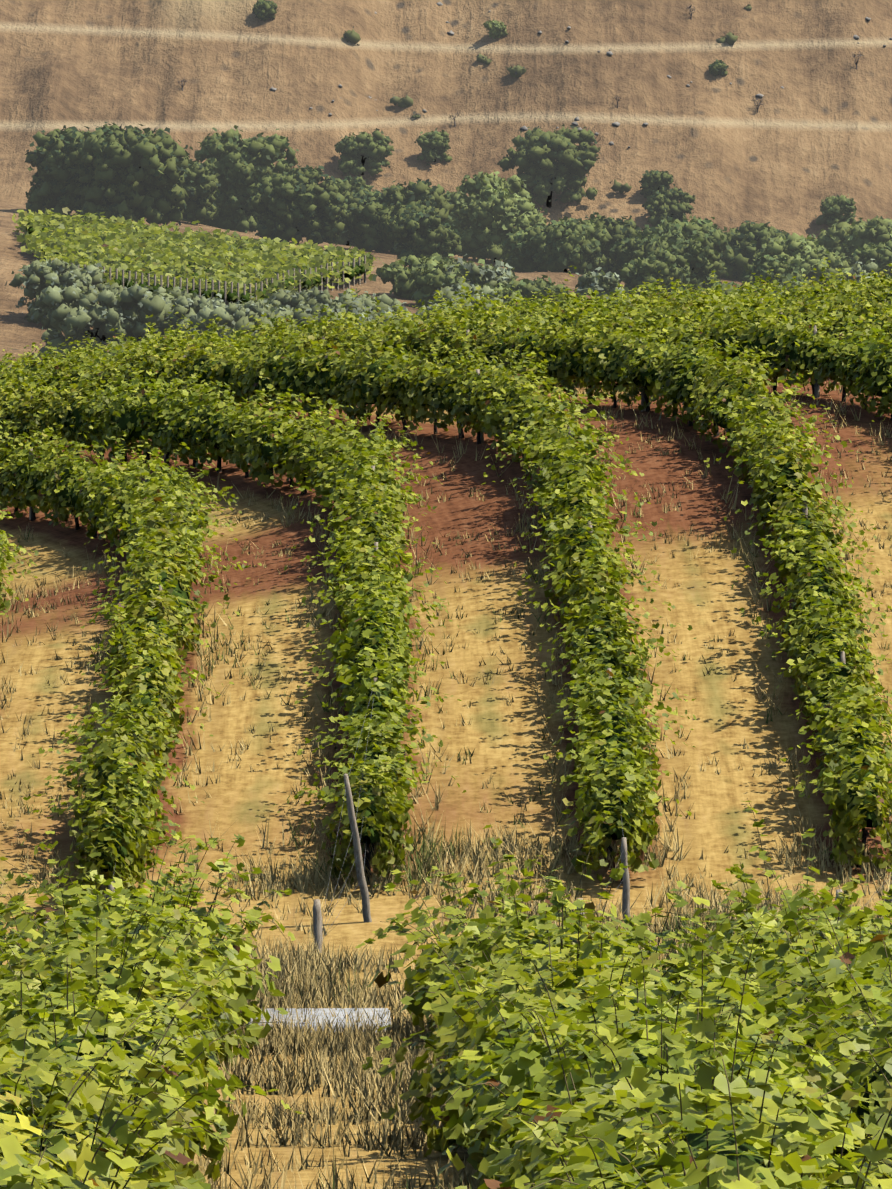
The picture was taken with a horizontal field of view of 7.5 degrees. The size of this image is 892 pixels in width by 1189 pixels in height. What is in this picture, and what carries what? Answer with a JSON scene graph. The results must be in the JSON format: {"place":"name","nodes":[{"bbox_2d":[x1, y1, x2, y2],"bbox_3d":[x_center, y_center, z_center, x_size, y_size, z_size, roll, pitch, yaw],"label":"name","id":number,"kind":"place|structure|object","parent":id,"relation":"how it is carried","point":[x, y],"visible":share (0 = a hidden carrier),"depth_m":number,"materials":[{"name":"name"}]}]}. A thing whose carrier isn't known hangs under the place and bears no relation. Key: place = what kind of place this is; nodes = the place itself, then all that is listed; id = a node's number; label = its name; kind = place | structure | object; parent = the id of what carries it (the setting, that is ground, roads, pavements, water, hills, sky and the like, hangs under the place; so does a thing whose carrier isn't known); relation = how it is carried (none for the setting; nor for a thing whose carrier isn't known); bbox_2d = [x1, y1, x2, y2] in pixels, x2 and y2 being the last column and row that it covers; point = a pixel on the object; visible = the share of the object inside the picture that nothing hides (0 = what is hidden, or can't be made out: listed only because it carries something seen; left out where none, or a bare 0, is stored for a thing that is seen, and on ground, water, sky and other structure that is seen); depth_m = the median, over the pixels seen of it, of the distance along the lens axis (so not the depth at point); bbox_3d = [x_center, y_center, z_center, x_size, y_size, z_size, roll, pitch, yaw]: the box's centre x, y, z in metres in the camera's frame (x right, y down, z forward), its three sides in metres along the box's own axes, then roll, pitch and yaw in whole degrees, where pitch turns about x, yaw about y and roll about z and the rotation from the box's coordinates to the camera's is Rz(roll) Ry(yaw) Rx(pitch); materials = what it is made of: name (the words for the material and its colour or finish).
{"place":"outdoors","nodes":[
{"label":"outdoors","id":0,"kind":"place"},
{"bbox_2d":[0,0,891,1188],"bbox_3d":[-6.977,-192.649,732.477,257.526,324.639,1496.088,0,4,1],"label":"ground","id":1,"kind":"structure","parent":0,"point":[795,150],"depth_m":87.13,"materials":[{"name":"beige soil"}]},
{"bbox_2d":[29,448,32,519],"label":"line post","id":2,"kind":"object","parent":1,"relation":"on","point":[30,506],"visible":0.08,"depth_m":96.62,"materials":[{"name":"grey wood"}]},
{"bbox_2d":[106,884,114,907],"bbox_3d":[-3.205,3.131,64.657,0.085,0.850,0.262,-1,4,-14],"label":"end post","id":3,"kind":"object","parent":1,"relation":"on","point":[111,887],"visible":0.1,"depth_m":64.53,"materials":[{"name":"grey wood"}]},
{"bbox_2d":[26,219,366,303],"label":"stems","id":4,"kind":"object","parent":1,"relation":"on","point":[243,298],"visible":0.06,"depth_m":435.58,"materials":[{"name":"plant"}]},
{"bbox_2d":[12,207,381,303],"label":"grapevines","id":5,"kind":"object","parent":1,"relation":"on","point":[125,242],"visible":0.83,"depth_m":451.69,"materials":[{"name":"green plant"}]},
{"bbox_2d":[52,255,365,304],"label":"vineyard posts","id":6,"kind":"object","parent":1,"relation":"on","point":[225,292],"visible":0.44,"depth_m":425.39,"materials":[{"name":"wood"}]},
{"bbox_2d":[313,899,322,952],"bbox_3d":[-1.218,3.197,64.532,0.097,0.611,0.125,0,4,1],"label":"anchor stake","id":7,"kind":"object","parent":1,"relation":"on","point":[317,924],"visible":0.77,"depth_m":64.51,"materials":[{"name":"grey wood"}]},
{"bbox_2d":[249,1008,390,1032],"bbox_3d":[-1.097,3.719,58.722,1.279,0.150,1.144,0,4,1],"label":"concrete cover","id":8,"kind":"object","parent":1,"relation":"on","point":[342,1013],"visible":0.33,"depth_m":58.70,"materials":[{"name":"grey concrete"}]},
{"bbox_2d":[195,965,500,1188],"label":"dry grass","id":9,"kind":"structure","parent":1,"relation":"on","point":[295,1045],"depth_m":49.91,"materials":[{"name":"beige plant"}]},
{"bbox_2d":[344,774,371,922],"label":"end post","id":10,"kind":"object","parent":1,"relation":"on","point":[360,870],"visible":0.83,"depth_m":65.89,"materials":[{"name":"grey wood"}]},
{"bbox_2d":[0,798,891,1188],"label":"vines","id":11,"kind":"object","parent":1,"relation":"on","point":[526,1069],"depth_m":40.00,"materials":[{"name":"green plant"}]},
{"bbox_2d":[0,257,891,903],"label":"grapevine rows","id":12,"kind":"object","parent":1,"relation":"on","point":[334,479],"depth_m":83.19,"materials":[{"name":"green plant"}]},
{"bbox_2d":[5,0,891,362],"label":"trees","id":13,"kind":"object","parent":1,"relation":"on","point":[145,202],"visible":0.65,"depth_m":534.53,"materials":[{"name":"green plant"}]},
{"bbox_2d":[476,369,483,442],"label":"line post","id":14,"kind":"object","parent":1,"relation":"on","point":[481,435],"visible":0.25,"depth_m":93.00,"materials":[{"name":"grey wood"}]},
{"bbox_2d":[178,3,863,176],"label":"shrubs","id":15,"kind":"object","parent":1,"relation":"on","point":[594,132],"visible":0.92,"depth_m":604.65,"materials":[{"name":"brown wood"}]},
{"bbox_2d":[185,813,891,1039],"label":"headland grass","id":16,"kind":"structure","parent":1,"relation":"on","point":[298,962],"depth_m":67.45,"materials":[{"name":"beige plant"}]},
{"bbox_2d":[269,1,891,147],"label":"hill stones","id":17,"kind":"object","parent":1,"relation":"on","point":[609,54],"visible":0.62,"depth_m":605.94,"materials":[{"name":"grey stone"}]},
{"bbox_2d":[620,837,629,917],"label":"end post","id":18,"kind":"object","parent":1,"relation":"on","point":[626,894],"visible":0.73,"depth_m":66.15,"materials":[{"name":"grey wood"}]},
{"bbox_2d":[641,344,646,410],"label":"line post","id":19,"kind":"object","parent":1,"relation":"on","point":[642,398],"visible":0.21,"depth_m":94.28,"materials":[{"name":"grey wood"}]},
{"bbox_2d":[802,501,807,516],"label":"line post","id":20,"kind":"object","parent":1,"relation":"on","point":[804,510],"visible":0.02,"depth_m":79.57,"materials":[{"name":"grey wood"}]},
{"bbox_2d":[813,325,819,397],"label":"line post","id":21,"kind":"object","parent":1,"relation":"on","point":[817,391],"visible":0.29,"depth_m":94.79,"materials":[{"name":"grey wood"}]},
{"bbox_2d":[835,889,841,920],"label":"anchor stake","id":22,"kind":"object","parent":1,"relation":"on","point":[838,890],"visible":0.15,"depth_m":65.21,"materials":[{"name":"grey wood"}]},
{"bbox_2d":[840,651,845,663],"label":"line post","id":23,"kind":"object","parent":1,"relation":"on","point":[842,657],"visible":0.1,"depth_m":73.00,"materials":[{"name":"grey wood"}]}
]}

